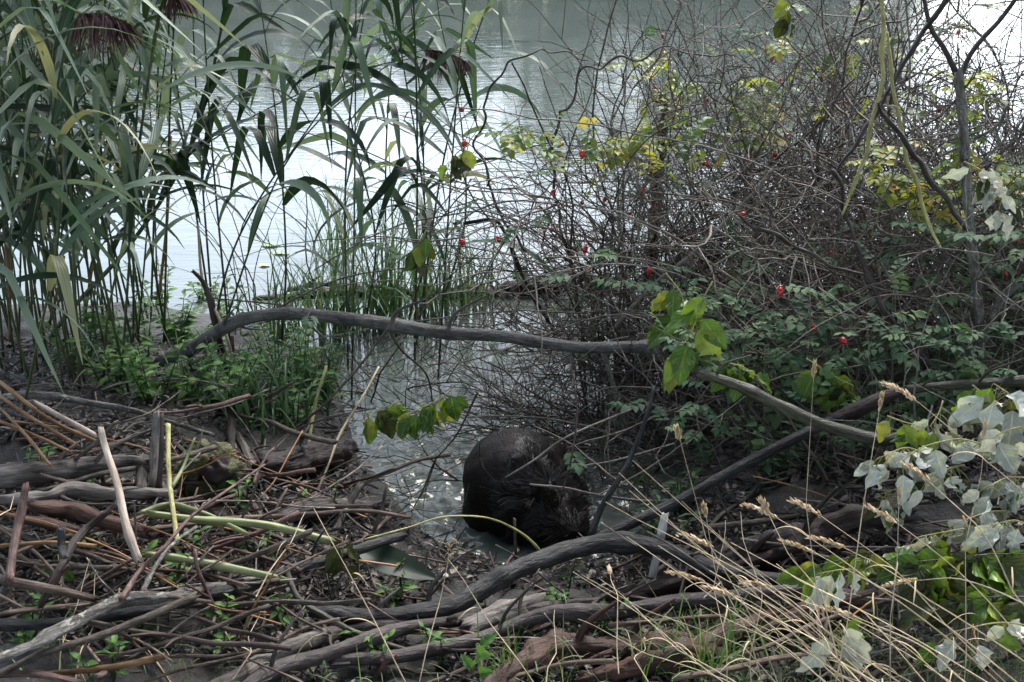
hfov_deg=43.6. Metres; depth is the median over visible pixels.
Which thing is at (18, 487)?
stick
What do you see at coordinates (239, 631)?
stick
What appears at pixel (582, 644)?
rotten log
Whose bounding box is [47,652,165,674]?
tan stalk
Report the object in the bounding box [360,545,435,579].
fallen leaf
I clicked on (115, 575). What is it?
stick
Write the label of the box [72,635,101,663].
stick
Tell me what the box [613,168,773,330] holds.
pale cane
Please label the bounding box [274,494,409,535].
driftwood
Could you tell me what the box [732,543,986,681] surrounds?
straw stalk
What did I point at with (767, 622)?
straw stalk
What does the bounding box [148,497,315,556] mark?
stick
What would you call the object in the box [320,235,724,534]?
brushwood
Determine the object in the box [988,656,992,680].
stick
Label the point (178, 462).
stick
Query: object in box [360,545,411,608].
stick
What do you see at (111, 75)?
reed
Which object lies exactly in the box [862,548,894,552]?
stick
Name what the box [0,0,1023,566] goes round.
pond water
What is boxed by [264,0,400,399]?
reed
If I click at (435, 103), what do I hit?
reed
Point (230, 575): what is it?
stick
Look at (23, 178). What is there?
reed
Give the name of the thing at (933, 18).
diagonal branch
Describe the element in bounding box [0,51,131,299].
reed
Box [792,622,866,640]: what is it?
stick
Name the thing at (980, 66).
brushwood
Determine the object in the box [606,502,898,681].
straw stalk
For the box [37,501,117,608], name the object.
black fork
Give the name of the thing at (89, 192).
reed
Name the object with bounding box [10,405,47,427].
stick
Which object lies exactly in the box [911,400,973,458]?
poplar sprig
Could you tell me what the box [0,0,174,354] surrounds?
reed
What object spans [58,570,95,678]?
straw stalk
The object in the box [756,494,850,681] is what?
straw stalk
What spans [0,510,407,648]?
branch
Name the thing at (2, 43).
reed
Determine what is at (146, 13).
reed
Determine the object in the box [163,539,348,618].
stick
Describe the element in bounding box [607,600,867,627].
stick
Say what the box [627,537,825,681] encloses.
straw stalk
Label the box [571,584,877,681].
rotten log
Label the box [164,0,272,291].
reed
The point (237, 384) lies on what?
stick
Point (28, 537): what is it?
stick
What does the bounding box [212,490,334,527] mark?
stick
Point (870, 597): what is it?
stick
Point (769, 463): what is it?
herb plant
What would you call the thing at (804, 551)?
stick
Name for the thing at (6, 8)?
reed
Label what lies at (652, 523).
herb plant
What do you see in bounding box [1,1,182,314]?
reed
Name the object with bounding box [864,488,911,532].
poplar sprig
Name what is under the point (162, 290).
herb plant
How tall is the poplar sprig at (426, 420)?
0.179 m
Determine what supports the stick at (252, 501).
on the stick at (273, 535)
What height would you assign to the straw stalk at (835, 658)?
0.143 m
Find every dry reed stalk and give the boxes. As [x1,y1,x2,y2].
[2,228,11,341]
[49,255,64,317]
[82,218,98,326]
[157,136,171,305]
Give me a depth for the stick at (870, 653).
2.64 m
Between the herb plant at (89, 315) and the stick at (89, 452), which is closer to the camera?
the stick at (89, 452)
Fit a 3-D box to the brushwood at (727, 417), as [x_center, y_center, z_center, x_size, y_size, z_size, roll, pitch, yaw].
[0.972,0.000,3.990,1.555,0.802,0.962,0,22,0]
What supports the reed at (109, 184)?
on the ground at (940, 509)
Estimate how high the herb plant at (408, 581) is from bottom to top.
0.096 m
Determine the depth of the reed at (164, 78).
4.87 m
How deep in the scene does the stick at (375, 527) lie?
3.35 m
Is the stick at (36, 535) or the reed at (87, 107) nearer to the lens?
the stick at (36, 535)
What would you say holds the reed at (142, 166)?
on the ground at (940, 509)
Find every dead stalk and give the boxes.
[191,269,235,448]
[196,225,237,447]
[230,335,234,374]
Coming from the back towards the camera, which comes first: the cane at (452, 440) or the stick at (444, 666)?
the cane at (452, 440)
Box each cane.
[411,392,478,537]
[437,415,656,461]
[464,218,555,334]
[472,48,588,273]
[505,409,631,477]
[529,374,701,502]
[549,45,735,298]
[601,353,656,499]
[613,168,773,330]
[841,0,885,216]
[886,32,941,247]
[928,105,1007,162]
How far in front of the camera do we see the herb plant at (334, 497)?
3.44 m
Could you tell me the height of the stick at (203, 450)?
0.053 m
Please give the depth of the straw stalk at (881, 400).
2.27 m
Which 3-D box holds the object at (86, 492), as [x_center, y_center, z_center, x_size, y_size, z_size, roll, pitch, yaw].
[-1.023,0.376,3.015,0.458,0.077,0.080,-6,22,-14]
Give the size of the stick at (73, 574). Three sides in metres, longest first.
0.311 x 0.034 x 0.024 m
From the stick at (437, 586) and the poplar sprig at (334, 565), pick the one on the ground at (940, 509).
the stick at (437, 586)
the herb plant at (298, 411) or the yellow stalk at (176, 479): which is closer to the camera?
the yellow stalk at (176, 479)
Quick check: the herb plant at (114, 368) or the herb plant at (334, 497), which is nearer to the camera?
the herb plant at (334, 497)
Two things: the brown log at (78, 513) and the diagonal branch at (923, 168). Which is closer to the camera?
the brown log at (78, 513)
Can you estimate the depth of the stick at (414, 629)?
2.89 m
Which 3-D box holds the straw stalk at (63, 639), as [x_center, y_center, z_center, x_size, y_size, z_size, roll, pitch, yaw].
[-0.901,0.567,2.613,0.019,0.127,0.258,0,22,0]
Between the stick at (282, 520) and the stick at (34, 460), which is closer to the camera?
the stick at (282, 520)
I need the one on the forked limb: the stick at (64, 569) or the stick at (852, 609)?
the stick at (852, 609)
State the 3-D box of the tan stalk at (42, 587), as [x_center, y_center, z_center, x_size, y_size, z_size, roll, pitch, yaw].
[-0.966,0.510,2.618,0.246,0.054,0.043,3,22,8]
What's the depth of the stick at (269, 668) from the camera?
2.59 m
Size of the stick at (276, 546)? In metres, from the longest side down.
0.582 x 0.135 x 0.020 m
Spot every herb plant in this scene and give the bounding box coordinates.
[9,593,54,642]
[20,443,56,461]
[35,293,106,369]
[51,532,99,548]
[65,334,151,393]
[67,635,128,681]
[78,311,123,343]
[92,309,162,364]
[95,290,151,336]
[106,617,154,645]
[109,329,196,403]
[121,256,176,306]
[141,539,190,591]
[146,289,202,341]
[151,359,213,403]
[167,520,210,549]
[173,326,221,376]
[184,275,220,302]
[185,306,226,343]
[196,338,267,413]
[203,593,237,652]
[205,274,251,325]
[215,345,267,386]
[218,476,256,509]
[228,350,296,414]
[236,527,274,563]
[242,322,296,375]
[262,593,292,626]
[265,365,335,428]
[282,320,321,365]
[282,333,347,399]
[302,478,343,500]
[338,629,394,669]
[372,562,418,606]
[416,622,455,661]
[542,558,585,600]
[593,597,628,636]
[635,489,701,561]
[659,466,706,516]
[744,416,804,483]
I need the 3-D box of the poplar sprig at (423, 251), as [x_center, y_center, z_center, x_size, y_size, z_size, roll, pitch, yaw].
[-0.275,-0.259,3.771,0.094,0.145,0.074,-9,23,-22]
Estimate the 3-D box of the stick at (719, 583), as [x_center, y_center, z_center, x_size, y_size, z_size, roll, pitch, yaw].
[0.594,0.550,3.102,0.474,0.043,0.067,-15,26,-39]
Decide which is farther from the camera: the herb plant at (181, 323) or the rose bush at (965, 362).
the herb plant at (181, 323)
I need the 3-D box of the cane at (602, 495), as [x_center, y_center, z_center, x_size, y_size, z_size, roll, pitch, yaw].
[0.281,0.277,3.530,0.507,0.390,0.102,-6,22,-14]
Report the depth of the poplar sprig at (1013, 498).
2.84 m
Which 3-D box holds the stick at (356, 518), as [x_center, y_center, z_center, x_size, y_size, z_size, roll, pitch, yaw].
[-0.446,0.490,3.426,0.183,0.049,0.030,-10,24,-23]
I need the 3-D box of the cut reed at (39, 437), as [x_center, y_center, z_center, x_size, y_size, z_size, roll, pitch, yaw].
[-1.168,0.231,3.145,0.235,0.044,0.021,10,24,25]
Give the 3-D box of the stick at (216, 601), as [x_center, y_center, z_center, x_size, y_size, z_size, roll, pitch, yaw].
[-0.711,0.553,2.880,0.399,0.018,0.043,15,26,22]
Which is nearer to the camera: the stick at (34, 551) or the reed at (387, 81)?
the stick at (34, 551)
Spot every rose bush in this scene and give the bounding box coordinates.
[301,0,1023,530]
[373,0,974,404]
[448,0,1023,364]
[452,51,1017,435]
[516,0,1023,426]
[564,245,1023,518]
[617,20,1023,407]
[623,247,956,481]
[705,144,1023,416]
[724,295,1023,474]
[808,163,1023,389]
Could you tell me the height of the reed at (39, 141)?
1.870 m
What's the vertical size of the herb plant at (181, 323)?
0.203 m
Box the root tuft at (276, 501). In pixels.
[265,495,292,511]
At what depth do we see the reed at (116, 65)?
4.41 m
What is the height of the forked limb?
0.458 m
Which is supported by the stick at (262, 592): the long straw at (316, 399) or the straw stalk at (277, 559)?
the straw stalk at (277, 559)
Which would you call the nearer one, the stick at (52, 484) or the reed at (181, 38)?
the stick at (52, 484)
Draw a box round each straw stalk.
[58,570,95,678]
[59,558,89,669]
[121,637,171,681]
[217,615,259,679]
[255,511,305,596]
[313,508,405,681]
[419,539,462,681]
[448,559,533,681]
[546,610,556,681]
[574,572,722,681]
[579,619,729,681]
[581,574,774,681]
[602,580,751,681]
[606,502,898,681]
[607,564,618,673]
[619,473,871,681]
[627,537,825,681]
[629,490,840,681]
[632,460,868,681]
[634,637,648,681]
[658,545,851,681]
[664,570,857,681]
[673,423,777,681]
[676,530,876,681]
[682,501,871,675]
[687,520,727,681]
[699,584,882,681]
[701,500,762,681]
[701,605,823,681]
[711,571,874,681]
[731,613,860,675]
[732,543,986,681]
[738,580,947,681]
[739,503,998,681]
[740,512,761,681]
[753,608,852,681]
[753,629,895,681]
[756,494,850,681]
[765,600,879,681]
[775,359,820,681]
[777,564,949,681]
[778,539,1016,681]
[783,584,950,681]
[787,498,1004,681]
[793,630,910,681]
[805,534,1023,661]
[813,605,964,681]
[835,391,884,681]
[864,503,1023,642]
[880,380,1023,493]
[881,577,1023,604]
[890,484,901,681]
[899,460,1023,605]
[964,418,987,680]
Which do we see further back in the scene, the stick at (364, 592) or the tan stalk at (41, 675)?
the stick at (364, 592)
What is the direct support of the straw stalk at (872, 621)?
on the ground at (940, 509)
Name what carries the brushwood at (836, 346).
on the ground at (940, 509)
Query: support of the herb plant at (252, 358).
on the ground at (940, 509)
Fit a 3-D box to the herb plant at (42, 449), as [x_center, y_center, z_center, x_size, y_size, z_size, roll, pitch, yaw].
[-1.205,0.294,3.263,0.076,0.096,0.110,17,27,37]
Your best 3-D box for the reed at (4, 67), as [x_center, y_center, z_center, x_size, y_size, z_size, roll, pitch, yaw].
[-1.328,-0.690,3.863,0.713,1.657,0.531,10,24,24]
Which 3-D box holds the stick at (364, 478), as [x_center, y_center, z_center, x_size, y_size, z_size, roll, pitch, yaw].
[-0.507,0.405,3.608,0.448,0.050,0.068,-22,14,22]
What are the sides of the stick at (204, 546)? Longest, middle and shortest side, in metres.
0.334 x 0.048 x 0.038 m
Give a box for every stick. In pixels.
[0,382,30,387]
[0,458,56,463]
[0,464,268,663]
[0,505,15,522]
[0,508,53,572]
[0,524,152,577]
[0,557,169,579]
[0,564,14,592]
[0,573,212,617]
[0,574,72,588]
[0,591,200,676]
[0,594,174,663]
[4,482,28,586]
[6,411,94,430]
[8,482,135,493]
[9,547,161,617]
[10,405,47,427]
[14,486,40,489]
[14,570,22,577]
[15,420,235,457]
[15,426,91,439]
[16,557,112,569]
[17,495,203,553]
[17,553,172,681]
[24,352,71,387]
[26,562,144,607]
[29,564,69,613]
[31,436,132,459]
[33,444,218,491]
[33,531,80,556]
[39,473,147,499]
[39,514,134,565]
[39,558,146,581]
[42,420,118,487]
[49,475,107,485]
[55,529,66,616]
[58,571,133,610]
[60,608,181,631]
[61,578,296,608]
[66,448,101,457]
[66,545,245,587]
[67,578,279,602]
[68,532,266,612]
[69,615,291,650]
[70,540,126,580]
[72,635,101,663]
[76,548,281,624]
[77,599,124,659]
[86,558,126,607]
[87,604,270,661]
[88,557,130,573]
[89,645,122,680]
[95,649,272,658]
[98,427,143,564]
[99,605,209,679]
[100,541,146,553]
[102,386,180,427]
[109,531,224,552]
[111,480,208,500]
[111,510,226,562]
[112,449,235,487]
[119,356,238,387]
[120,502,150,630]
[125,442,258,475]
[127,452,200,581]
[127,488,231,512]
[130,500,335,508]
[136,515,397,566]
[137,577,307,644]
[139,539,193,562]
[141,516,158,525]
[142,617,340,681]
[143,558,269,614]
[147,488,411,531]
[147,549,233,621]
[148,378,233,384]
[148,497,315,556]
[149,487,236,539]
[151,393,251,413]
[152,544,306,580]
[156,528,313,591]
[158,473,187,566]
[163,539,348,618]
[166,545,214,591]
[168,609,277,642]
[170,443,182,550]
[173,389,266,419]
[173,441,278,534]
[179,597,371,608]
[181,497,327,522]
[181,526,303,550]
[183,537,219,568]
[185,366,284,408]
[185,439,312,483]
[185,499,227,552]
[185,548,237,640]
[188,510,300,552]
[191,569,322,631]
[193,445,336,497]
[202,477,241,545]
[204,614,312,629]
[208,506,235,509]
[209,555,237,634]
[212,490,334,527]
[216,397,275,415]
[217,390,259,448]
[219,409,338,444]
[222,475,260,554]
[222,543,302,571]
[224,631,301,681]
[227,635,297,653]
[235,451,366,517]
[235,498,278,515]
[237,448,262,499]
[237,477,300,594]
[238,544,288,647]
[239,467,315,476]
[240,381,293,402]
[248,472,308,497]
[249,592,265,633]
[250,538,304,559]
[251,447,274,485]
[255,501,293,568]
[257,430,302,499]
[263,546,302,571]
[269,446,382,521]
[277,574,309,597]
[286,522,326,549]
[288,671,299,673]
[290,481,363,628]
[299,455,362,488]
[300,462,314,491]
[302,581,330,600]
[304,608,346,644]
[310,460,343,467]
[312,523,339,534]
[314,532,353,545]
[321,512,405,554]
[328,467,394,493]
[330,513,372,525]
[331,542,445,563]
[337,579,385,597]
[338,465,418,483]
[340,453,450,488]
[341,508,393,546]
[353,592,513,648]
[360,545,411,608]
[367,482,387,540]
[369,475,442,491]
[371,654,397,681]
[371,668,399,681]
[399,667,463,677]
[418,575,445,602]
[427,622,553,681]
[432,661,479,675]
[439,627,605,658]
[446,616,457,620]
[446,636,540,639]
[475,647,554,681]
[488,548,518,596]
[495,544,564,593]
[515,658,615,677]
[520,578,565,597]
[544,613,594,681]
[563,638,613,673]
[600,522,678,570]
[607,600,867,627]
[612,521,693,569]
[622,593,716,609]
[638,477,765,584]
[646,531,731,586]
[672,616,940,681]
[701,512,810,530]
[703,566,744,597]
[703,589,760,613]
[706,579,872,614]
[713,487,746,536]
[716,556,789,578]
[740,538,959,547]
[740,595,898,657]
[753,476,841,502]
[764,667,799,681]
[766,603,908,641]
[775,499,928,517]
[790,529,812,561]
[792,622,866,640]
[793,497,847,504]
[796,543,824,560]
[800,651,888,657]
[803,615,856,681]
[812,638,921,681]
[827,636,973,681]
[828,482,894,488]
[838,452,897,470]
[839,632,969,652]
[844,592,899,600]
[845,487,850,503]
[850,587,896,617]
[861,528,917,541]
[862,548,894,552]
[862,646,999,681]
[864,624,911,681]
[873,497,949,527]
[884,584,899,599]
[895,518,978,532]
[937,528,958,550]
[946,473,1016,542]
[947,628,956,681]
[961,624,968,649]
[961,680,1023,681]
[962,515,1007,673]
[971,650,1020,669]
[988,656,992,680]
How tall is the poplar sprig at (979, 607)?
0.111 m
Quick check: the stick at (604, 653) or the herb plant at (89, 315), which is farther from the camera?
the herb plant at (89, 315)
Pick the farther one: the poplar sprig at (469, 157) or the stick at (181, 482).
the poplar sprig at (469, 157)
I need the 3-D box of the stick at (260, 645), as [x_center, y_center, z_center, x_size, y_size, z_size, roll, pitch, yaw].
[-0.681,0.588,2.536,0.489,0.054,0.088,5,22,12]
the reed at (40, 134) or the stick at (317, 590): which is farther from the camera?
the reed at (40, 134)
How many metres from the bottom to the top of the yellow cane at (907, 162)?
0.584 m
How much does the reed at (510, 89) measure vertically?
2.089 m
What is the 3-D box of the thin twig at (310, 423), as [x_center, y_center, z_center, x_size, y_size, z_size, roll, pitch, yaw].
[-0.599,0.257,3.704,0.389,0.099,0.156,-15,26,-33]
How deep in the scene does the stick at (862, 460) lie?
3.31 m
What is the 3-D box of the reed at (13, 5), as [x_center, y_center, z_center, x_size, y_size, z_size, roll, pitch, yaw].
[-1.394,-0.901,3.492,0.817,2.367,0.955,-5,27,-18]
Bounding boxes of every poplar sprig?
[41,554,74,585]
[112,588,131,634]
[324,537,358,582]
[363,400,408,444]
[396,383,468,439]
[405,230,434,278]
[438,144,476,185]
[461,633,496,678]
[646,273,713,393]
[664,281,726,385]
[710,362,771,403]
[773,0,810,38]
[775,545,887,594]
[795,616,871,672]
[797,358,860,412]
[801,569,860,613]
[854,447,934,490]
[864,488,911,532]
[876,546,1023,609]
[877,415,928,448]
[877,438,989,505]
[895,464,986,509]
[895,526,964,555]
[898,581,1023,639]
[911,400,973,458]
[916,619,1023,671]
[924,510,1011,549]
[942,161,1023,239]
[948,383,1023,443]
[951,426,1023,473]
[957,385,979,424]
[962,476,1023,524]
[962,520,1023,553]
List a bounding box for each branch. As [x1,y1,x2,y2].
[0,510,407,648]
[153,265,664,405]
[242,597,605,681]
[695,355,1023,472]
[737,213,863,275]
[829,168,941,381]
[830,0,949,180]
[877,102,970,231]
[904,358,1023,393]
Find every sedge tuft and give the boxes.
[153,328,266,415]
[183,231,343,343]
[194,334,328,444]
[214,320,394,420]
[229,193,465,344]
[250,154,537,339]
[271,145,407,264]
[318,193,527,323]
[428,197,539,317]
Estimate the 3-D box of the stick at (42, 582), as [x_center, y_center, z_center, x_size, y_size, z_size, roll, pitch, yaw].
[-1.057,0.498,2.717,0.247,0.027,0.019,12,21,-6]
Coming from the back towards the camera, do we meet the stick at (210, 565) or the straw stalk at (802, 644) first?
the stick at (210, 565)
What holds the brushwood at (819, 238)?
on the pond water
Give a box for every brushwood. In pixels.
[159,158,377,332]
[201,253,501,408]
[232,0,994,468]
[276,69,900,463]
[314,0,992,390]
[319,160,911,423]
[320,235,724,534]
[322,0,1023,430]
[375,134,867,511]
[376,1,1023,427]
[398,180,768,486]
[424,0,1023,427]
[445,0,1023,391]
[447,5,895,535]
[455,217,822,531]
[469,0,1023,322]
[490,0,1023,494]
[503,16,990,432]
[511,0,1023,405]
[570,1,1022,387]
[578,215,999,515]
[582,0,1023,382]
[596,0,1023,476]
[598,0,1023,374]
[625,259,1004,505]
[632,0,1023,412]
[680,0,1023,343]
[693,29,1023,483]
[707,225,1023,471]
[717,0,1023,405]
[738,112,1023,421]
[795,300,1023,506]
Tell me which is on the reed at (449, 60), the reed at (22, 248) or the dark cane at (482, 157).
the dark cane at (482, 157)
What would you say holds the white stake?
on the ground at (940, 509)
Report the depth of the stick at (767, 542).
3.09 m
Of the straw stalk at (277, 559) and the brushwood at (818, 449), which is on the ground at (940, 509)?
the brushwood at (818, 449)
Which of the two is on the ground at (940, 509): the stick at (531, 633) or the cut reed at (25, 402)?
the stick at (531, 633)
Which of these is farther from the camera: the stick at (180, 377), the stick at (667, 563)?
the stick at (180, 377)
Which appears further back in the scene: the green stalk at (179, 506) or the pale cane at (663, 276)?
the pale cane at (663, 276)
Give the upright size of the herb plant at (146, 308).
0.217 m
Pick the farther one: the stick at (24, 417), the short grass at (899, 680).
the stick at (24, 417)
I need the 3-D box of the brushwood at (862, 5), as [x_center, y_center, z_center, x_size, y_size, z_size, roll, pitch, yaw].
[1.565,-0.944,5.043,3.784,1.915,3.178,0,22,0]
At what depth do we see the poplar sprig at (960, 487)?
2.89 m
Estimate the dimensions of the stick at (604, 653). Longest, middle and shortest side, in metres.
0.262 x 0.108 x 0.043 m
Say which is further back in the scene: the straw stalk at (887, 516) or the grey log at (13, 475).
the grey log at (13, 475)
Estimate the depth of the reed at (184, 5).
3.50 m
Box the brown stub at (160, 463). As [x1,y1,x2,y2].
[156,412,164,488]
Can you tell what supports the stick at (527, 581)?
on the ground at (940, 509)
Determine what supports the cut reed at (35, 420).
on the grey log at (13, 475)
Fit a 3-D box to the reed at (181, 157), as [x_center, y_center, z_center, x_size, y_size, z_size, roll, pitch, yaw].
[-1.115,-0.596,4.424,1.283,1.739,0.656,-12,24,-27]
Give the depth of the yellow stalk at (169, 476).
3.00 m
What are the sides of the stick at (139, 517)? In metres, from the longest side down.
0.571 x 0.117 x 0.046 m
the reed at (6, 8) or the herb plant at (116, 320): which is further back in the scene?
the herb plant at (116, 320)
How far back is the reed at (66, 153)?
3.58 m
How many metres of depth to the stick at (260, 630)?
2.82 m
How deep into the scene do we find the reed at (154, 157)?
4.23 m
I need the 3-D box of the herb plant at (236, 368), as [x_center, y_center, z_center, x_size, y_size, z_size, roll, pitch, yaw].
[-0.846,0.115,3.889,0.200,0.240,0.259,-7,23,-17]
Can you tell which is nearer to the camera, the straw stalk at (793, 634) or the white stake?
the straw stalk at (793, 634)
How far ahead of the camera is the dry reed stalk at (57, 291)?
4.94 m
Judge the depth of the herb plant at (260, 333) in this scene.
4.36 m
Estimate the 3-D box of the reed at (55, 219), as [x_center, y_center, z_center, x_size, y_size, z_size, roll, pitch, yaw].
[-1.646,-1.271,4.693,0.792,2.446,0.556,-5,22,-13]
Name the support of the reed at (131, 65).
on the ground at (940, 509)
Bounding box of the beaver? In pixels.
[462,428,603,546]
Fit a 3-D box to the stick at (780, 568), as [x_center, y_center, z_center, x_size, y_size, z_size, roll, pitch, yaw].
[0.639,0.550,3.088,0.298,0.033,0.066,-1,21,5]
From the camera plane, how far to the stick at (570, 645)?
2.85 m
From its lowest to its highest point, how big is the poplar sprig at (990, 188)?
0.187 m
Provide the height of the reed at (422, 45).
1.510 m
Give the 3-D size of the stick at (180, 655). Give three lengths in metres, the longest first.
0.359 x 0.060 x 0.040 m
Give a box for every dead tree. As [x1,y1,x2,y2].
[639,89,667,299]
[922,0,1023,359]
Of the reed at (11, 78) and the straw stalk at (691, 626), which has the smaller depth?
the straw stalk at (691, 626)
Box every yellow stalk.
[165,423,179,544]
[172,437,195,488]
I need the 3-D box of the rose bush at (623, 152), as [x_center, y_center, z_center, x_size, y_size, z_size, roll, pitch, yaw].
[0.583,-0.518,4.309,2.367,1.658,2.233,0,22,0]
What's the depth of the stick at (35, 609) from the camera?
2.63 m
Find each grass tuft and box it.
[458,619,549,670]
[485,618,582,681]
[609,587,737,681]
[636,584,789,681]
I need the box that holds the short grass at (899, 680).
[0,567,1023,681]
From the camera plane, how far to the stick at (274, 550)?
3.17 m
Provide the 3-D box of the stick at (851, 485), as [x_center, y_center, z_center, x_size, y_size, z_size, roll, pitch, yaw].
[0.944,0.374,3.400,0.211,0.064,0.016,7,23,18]
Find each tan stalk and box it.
[0,575,100,602]
[0,670,82,681]
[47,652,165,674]
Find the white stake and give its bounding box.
[647,512,668,582]
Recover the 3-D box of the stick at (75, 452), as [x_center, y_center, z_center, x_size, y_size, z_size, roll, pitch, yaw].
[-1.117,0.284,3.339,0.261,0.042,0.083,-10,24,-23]
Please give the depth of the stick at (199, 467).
3.11 m
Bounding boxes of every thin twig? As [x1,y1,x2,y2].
[271,298,409,447]
[274,407,375,449]
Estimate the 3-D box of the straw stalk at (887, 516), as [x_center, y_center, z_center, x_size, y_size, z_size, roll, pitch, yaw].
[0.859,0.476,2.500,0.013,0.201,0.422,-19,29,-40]
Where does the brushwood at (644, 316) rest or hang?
on the ground at (940, 509)
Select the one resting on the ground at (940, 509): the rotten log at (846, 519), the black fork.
the rotten log at (846, 519)
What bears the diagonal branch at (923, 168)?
attached to the dead tree at (960, 87)
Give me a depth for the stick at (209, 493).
3.18 m
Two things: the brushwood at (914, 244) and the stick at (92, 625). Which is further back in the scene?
the brushwood at (914, 244)
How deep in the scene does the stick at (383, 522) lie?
3.34 m
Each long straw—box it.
[300,366,379,525]
[307,365,327,442]
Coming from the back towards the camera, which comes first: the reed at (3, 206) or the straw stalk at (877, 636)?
the reed at (3, 206)
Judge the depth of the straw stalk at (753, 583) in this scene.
2.41 m
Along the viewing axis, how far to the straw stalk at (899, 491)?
2.36 m
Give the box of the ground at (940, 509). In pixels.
[0,301,1023,681]
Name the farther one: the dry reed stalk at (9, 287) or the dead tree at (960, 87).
the dry reed stalk at (9, 287)
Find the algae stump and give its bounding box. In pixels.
[171,439,248,500]
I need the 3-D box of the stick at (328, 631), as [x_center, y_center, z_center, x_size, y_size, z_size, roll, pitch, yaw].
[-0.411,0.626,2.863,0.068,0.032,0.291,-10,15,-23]
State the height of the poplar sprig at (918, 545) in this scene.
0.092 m
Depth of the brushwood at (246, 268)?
5.03 m
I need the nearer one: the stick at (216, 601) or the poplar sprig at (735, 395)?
the stick at (216, 601)
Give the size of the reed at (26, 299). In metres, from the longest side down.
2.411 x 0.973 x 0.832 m
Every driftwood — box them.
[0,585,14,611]
[236,431,277,498]
[252,424,359,481]
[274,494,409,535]
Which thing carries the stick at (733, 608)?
on the ground at (940, 509)
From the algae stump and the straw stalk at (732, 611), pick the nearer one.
the straw stalk at (732, 611)
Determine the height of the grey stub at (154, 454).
0.170 m
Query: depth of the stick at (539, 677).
2.80 m
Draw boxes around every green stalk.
[138,502,249,536]
[145,510,335,544]
[145,551,287,583]
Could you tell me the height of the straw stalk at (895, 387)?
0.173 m
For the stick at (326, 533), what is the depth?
3.29 m
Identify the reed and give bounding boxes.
[0,0,39,379]
[0,0,91,386]
[0,0,93,369]
[0,0,123,374]
[0,0,170,393]
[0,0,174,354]
[0,0,188,381]
[0,0,194,377]
[0,0,195,386]
[0,0,291,386]
[0,0,306,221]
[0,1,139,352]
[0,1,218,352]
[0,2,105,372]
[0,2,219,377]
[0,4,111,376]
[0,4,120,383]
[0,7,134,361]
[0,12,162,347]
[0,13,75,318]
[0,20,50,321]
[0,28,91,297]
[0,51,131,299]
[0,77,11,342]
[0,83,7,320]
[0,83,92,316]
[0,92,19,377]
[0,92,65,211]
[0,95,20,326]
[0,96,83,358]
[0,97,46,351]
[0,120,52,387]
[0,179,26,330]
[0,380,100,444]
[0,395,80,446]
[0,406,51,467]
[0,420,71,453]
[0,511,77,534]
[0,541,96,547]
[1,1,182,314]
[1,16,176,351]
[2,22,56,323]
[2,26,149,303]
[3,0,209,338]
[3,35,59,298]
[3,53,114,323]
[4,0,145,301]
[4,1,184,295]
[5,15,482,322]
[6,0,172,395]
[6,0,246,221]
[7,0,197,342]
[7,9,155,322]
[8,223,18,304]
[9,0,93,322]
[9,0,140,370]
[9,0,143,388]
[15,0,126,276]
[15,6,148,309]
[15,47,129,310]
[20,0,217,420]
[21,0,233,318]
[24,1,205,305]
[33,400,96,438]
[37,0,299,340]
[38,0,199,329]
[43,0,130,306]
[46,0,321,339]
[75,3,212,304]
[77,0,200,346]
[77,6,182,301]
[78,0,178,340]
[79,0,228,340]
[80,0,173,318]
[81,0,287,342]
[97,0,241,297]
[110,0,274,284]
[113,0,334,339]
[155,0,402,341]
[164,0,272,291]
[188,27,494,313]
[225,0,465,369]
[234,0,454,313]
[238,0,370,340]
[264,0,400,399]
[287,0,524,315]
[313,0,456,287]
[316,0,509,360]
[332,0,564,344]
[342,0,562,376]
[350,0,461,338]
[357,0,528,297]
[358,587,425,600]
[409,631,463,634]
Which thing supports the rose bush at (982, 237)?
on the ground at (940, 509)
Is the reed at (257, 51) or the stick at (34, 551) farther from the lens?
the reed at (257, 51)
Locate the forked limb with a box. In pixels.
[307,385,907,623]
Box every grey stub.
[135,453,148,498]
[149,410,159,487]
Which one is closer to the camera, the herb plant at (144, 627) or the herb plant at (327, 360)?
the herb plant at (144, 627)
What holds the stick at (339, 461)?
on the ground at (940, 509)
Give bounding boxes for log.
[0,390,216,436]
[0,428,151,489]
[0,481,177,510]
[13,515,81,532]
[27,500,154,539]
[209,587,408,681]
[252,272,614,300]
[328,568,802,666]
[459,592,545,635]
[481,591,744,681]
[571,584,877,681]
[605,486,924,602]
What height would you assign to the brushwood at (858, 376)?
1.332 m
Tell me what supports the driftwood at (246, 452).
on the ground at (940, 509)
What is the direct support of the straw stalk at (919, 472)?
on the ground at (940, 509)
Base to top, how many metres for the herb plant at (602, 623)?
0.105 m
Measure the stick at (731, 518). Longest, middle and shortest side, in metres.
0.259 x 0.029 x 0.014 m
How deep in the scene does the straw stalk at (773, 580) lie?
2.55 m

